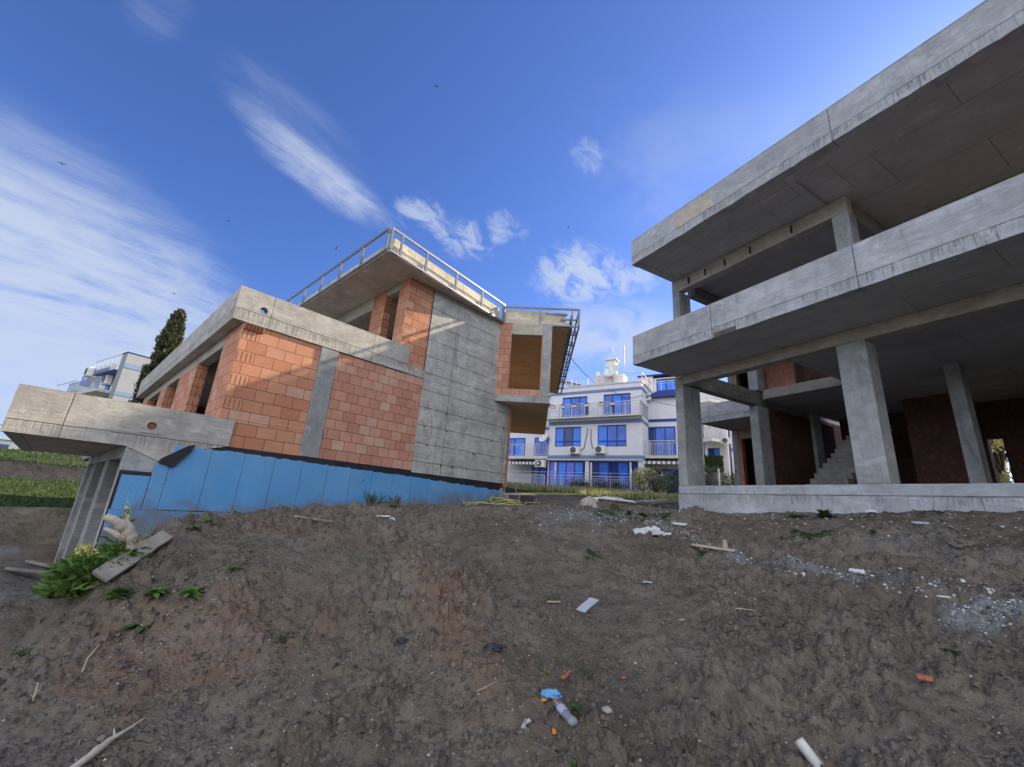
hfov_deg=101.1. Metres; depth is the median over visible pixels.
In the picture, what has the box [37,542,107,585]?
flowering plant
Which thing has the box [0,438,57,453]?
building
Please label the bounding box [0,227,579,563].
unfinished villa
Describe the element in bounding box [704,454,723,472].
clipped hedge
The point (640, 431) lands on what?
apartment building
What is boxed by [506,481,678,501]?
grass
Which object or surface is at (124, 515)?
flowering plant
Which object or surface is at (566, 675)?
clay shard
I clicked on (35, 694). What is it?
dry stalk
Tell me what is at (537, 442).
window
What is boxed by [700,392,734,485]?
apartment building
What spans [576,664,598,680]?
grass tuft
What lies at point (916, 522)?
white chip
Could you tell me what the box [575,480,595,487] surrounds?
shrub
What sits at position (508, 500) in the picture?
garden hose
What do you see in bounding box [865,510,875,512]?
white chip
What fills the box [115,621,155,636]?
weed
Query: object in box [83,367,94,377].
air conditioner
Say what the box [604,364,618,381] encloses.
satellite dish
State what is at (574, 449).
air conditioner
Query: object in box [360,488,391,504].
grass tuft
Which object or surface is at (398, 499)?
grass tuft
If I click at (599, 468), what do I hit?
window
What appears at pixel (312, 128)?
sky
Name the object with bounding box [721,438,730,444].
air conditioner
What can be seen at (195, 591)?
weed
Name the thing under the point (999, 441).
shrub
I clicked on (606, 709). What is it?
stone
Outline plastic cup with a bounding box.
[521,718,530,728]
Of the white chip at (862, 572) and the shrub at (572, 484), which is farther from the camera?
the shrub at (572, 484)
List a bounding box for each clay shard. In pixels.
[561,670,571,678]
[916,673,933,682]
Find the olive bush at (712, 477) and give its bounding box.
[704,465,727,485]
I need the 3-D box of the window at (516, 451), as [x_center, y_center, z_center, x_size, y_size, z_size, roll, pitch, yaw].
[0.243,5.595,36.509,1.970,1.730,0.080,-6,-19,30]
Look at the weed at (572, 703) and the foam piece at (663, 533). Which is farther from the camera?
the foam piece at (663, 533)
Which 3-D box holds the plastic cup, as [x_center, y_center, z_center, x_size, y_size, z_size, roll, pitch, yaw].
[0.100,2.377,2.928,0.065,0.086,0.075,17,-21,-38]
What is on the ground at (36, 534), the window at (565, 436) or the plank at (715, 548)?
the plank at (715, 548)
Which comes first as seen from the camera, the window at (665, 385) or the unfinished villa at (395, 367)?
the unfinished villa at (395, 367)
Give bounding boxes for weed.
[4,648,33,659]
[92,585,137,601]
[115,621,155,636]
[137,586,172,598]
[173,586,206,599]
[185,525,200,529]
[204,517,217,524]
[222,564,240,572]
[274,631,293,642]
[540,666,548,674]
[564,698,587,715]
[786,514,807,517]
[811,509,834,517]
[941,647,958,657]
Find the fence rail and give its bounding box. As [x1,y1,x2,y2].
[522,471,629,489]
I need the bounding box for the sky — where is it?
[0,0,1013,482]
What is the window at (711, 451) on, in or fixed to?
in the apartment building at (712, 444)
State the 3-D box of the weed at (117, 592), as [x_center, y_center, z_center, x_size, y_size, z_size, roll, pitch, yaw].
[-3.994,2.119,4.274,0.389,0.186,0.308,18,-21,-39]
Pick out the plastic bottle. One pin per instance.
(566, 713)
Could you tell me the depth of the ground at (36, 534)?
3.95 m
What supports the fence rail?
attached to the fence post at (555, 474)
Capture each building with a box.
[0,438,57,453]
[57,346,153,403]
[507,345,704,493]
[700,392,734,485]
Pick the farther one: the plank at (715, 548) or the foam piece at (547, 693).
the plank at (715, 548)
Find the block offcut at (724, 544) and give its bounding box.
[722,539,727,548]
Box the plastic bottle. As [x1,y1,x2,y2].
[552,698,577,725]
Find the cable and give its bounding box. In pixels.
[568,355,674,405]
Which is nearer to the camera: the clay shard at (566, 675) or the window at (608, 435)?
the clay shard at (566, 675)
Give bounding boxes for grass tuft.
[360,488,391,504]
[384,494,401,503]
[462,498,479,506]
[544,591,561,599]
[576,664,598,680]
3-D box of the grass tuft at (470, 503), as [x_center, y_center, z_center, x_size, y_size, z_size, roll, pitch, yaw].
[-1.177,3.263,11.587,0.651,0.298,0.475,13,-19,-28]
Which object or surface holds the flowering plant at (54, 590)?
on the ground at (36, 534)
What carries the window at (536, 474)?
in the apartment building at (640, 431)
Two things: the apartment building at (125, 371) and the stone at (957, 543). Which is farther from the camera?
the apartment building at (125, 371)
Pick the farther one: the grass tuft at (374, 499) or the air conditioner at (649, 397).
the air conditioner at (649, 397)
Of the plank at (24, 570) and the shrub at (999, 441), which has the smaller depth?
the plank at (24, 570)
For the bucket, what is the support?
on the ground at (36, 534)
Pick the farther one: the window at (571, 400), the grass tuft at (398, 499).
the window at (571, 400)
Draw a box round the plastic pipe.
[795,737,823,766]
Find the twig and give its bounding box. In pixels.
[477,681,495,691]
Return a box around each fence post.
[554,462,555,484]
[590,463,591,486]
[630,462,631,492]
[718,469,720,485]
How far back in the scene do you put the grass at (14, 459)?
17.35 m
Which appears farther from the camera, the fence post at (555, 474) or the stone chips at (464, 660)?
the fence post at (555, 474)
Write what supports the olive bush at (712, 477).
on the ground at (36, 534)
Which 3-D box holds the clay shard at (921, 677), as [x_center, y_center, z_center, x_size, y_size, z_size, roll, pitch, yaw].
[3.214,2.292,3.275,0.101,0.040,0.048,-7,-20,33]
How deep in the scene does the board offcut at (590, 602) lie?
4.84 m
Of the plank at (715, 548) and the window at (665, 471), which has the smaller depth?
the plank at (715, 548)
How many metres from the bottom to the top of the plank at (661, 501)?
0.119 m
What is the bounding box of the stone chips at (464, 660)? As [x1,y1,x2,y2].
[0,506,1016,766]
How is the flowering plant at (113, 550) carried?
on the ground at (36, 534)
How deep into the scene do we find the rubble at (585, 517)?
8.78 m
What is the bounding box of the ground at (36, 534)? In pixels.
[0,448,1023,766]
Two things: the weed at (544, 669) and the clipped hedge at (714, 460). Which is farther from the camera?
the clipped hedge at (714, 460)
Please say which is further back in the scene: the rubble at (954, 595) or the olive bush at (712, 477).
the olive bush at (712, 477)
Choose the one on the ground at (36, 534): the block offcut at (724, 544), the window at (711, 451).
the block offcut at (724, 544)
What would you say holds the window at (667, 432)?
in the apartment building at (640, 431)
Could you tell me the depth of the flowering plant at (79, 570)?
4.47 m
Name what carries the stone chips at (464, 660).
on the ground at (36, 534)
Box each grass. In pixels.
[0,446,88,507]
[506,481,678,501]
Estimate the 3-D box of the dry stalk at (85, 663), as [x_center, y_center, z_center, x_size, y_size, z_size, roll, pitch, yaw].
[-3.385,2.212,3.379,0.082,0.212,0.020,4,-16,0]
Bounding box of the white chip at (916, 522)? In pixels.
[911,521,929,523]
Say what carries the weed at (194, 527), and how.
on the ground at (36, 534)
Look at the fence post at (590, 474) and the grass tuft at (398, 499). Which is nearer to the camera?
the grass tuft at (398, 499)
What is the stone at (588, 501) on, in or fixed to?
on the ground at (36, 534)
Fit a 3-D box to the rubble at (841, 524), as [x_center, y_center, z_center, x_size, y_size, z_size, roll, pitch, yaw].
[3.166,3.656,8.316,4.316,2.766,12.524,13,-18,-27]
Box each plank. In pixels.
[4,567,50,573]
[25,560,48,566]
[91,530,173,582]
[637,499,667,501]
[645,501,677,502]
[692,543,734,551]
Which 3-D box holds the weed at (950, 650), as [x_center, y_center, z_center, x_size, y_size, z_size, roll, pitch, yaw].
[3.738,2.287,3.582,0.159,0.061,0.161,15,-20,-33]
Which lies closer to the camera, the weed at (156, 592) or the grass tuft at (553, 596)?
the weed at (156, 592)
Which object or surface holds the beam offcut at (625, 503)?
on the ground at (36, 534)
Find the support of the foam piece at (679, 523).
on the ground at (36, 534)
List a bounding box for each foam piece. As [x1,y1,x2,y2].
[540,688,561,698]
[633,526,659,534]
[652,530,670,535]
[671,522,686,525]
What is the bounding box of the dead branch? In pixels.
[70,717,145,766]
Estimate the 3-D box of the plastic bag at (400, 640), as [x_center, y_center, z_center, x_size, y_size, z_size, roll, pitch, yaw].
[-1.025,2.404,3.945,0.099,0.044,0.095,-10,-21,39]
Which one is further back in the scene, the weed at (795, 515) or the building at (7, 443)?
the building at (7, 443)
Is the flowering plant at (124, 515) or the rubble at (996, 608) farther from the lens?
the flowering plant at (124, 515)
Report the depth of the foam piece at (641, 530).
7.57 m
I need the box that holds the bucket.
[520,496,533,503]
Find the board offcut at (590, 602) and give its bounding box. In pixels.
[576,597,598,612]
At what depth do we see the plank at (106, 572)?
4.74 m
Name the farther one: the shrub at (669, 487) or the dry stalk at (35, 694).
the shrub at (669, 487)
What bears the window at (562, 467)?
in the apartment building at (640, 431)
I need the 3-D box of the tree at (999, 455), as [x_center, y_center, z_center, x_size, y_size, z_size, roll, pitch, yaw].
[22.242,3.400,19.555,5.233,6.509,5.318,15,-20,-34]
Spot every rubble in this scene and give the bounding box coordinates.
[470,505,701,574]
[519,500,1022,606]
[610,517,1021,604]
[916,580,1023,646]
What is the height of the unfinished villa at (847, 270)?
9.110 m
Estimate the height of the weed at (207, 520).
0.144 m
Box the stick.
[295,515,332,522]
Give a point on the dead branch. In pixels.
(94, 752)
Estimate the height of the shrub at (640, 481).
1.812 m
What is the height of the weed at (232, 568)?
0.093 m
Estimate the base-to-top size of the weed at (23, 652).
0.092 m
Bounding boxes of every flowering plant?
[29,577,98,599]
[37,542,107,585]
[60,555,127,585]
[95,531,154,570]
[96,501,136,547]
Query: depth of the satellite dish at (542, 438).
33.32 m
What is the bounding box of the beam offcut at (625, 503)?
[598,498,656,506]
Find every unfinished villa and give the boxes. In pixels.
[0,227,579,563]
[631,0,1023,513]
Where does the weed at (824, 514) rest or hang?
on the ground at (36, 534)
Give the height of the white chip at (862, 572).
0.054 m
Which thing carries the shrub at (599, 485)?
on the ground at (36, 534)
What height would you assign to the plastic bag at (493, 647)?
0.055 m
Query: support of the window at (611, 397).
in the apartment building at (640, 431)
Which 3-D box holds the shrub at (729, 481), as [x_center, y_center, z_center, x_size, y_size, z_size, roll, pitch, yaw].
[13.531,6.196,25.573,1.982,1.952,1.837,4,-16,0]
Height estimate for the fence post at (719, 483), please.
2.057 m
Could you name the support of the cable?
attached to the apartment building at (640, 431)
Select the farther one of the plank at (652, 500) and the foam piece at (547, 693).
the plank at (652, 500)
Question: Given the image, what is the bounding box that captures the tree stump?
[103,514,137,548]
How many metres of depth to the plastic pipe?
2.70 m
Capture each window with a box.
[509,438,524,455]
[531,467,547,483]
[534,437,548,455]
[549,461,583,486]
[555,427,580,446]
[563,396,586,416]
[589,461,637,491]
[598,425,626,446]
[604,393,630,414]
[648,426,675,454]
[654,469,678,493]
[656,378,674,390]
[708,448,719,455]
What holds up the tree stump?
on the ground at (36, 534)
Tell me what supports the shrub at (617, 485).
on the ground at (36, 534)
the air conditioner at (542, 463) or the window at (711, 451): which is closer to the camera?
the air conditioner at (542, 463)
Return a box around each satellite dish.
[539,433,547,445]
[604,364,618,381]
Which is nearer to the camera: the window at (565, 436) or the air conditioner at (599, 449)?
the air conditioner at (599, 449)
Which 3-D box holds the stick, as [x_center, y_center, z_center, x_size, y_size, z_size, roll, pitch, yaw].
[-3.479,2.386,7.410,0.050,0.113,0.748,-5,-19,30]
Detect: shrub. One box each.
[564,476,582,486]
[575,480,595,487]
[593,479,612,488]
[609,481,629,491]
[631,467,649,491]
[643,466,668,493]
[659,468,678,493]
[718,472,735,485]
[990,439,1012,482]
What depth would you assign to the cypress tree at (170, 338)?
22.06 m
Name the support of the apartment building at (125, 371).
on the ground at (36, 534)
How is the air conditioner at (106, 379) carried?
attached to the apartment building at (125, 371)
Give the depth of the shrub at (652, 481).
25.51 m
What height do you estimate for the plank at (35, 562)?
0.150 m
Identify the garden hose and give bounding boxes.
[466,496,526,504]
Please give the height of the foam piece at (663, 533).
0.077 m
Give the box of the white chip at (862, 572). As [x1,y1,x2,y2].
[849,568,864,574]
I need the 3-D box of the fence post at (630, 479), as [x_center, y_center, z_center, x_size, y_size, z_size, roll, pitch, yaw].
[7.154,5.828,25.391,0.102,2.130,0.102,-3,-18,22]
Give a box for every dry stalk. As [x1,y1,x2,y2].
[32,682,38,701]
[81,644,99,672]
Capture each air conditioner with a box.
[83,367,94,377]
[100,374,113,385]
[535,460,545,467]
[569,446,580,454]
[594,446,605,454]
[646,393,651,401]
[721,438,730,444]
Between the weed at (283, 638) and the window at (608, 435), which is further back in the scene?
the window at (608, 435)
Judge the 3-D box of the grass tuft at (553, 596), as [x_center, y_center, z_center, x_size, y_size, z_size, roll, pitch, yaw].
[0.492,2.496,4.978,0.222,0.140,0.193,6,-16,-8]
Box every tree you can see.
[128,307,187,403]
[989,439,1009,482]
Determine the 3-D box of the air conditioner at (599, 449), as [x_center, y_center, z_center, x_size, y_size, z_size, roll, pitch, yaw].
[6.470,4.897,30.863,0.820,0.610,0.481,-6,-19,30]
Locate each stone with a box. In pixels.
[581,496,595,505]
[602,706,612,712]
[948,538,975,547]

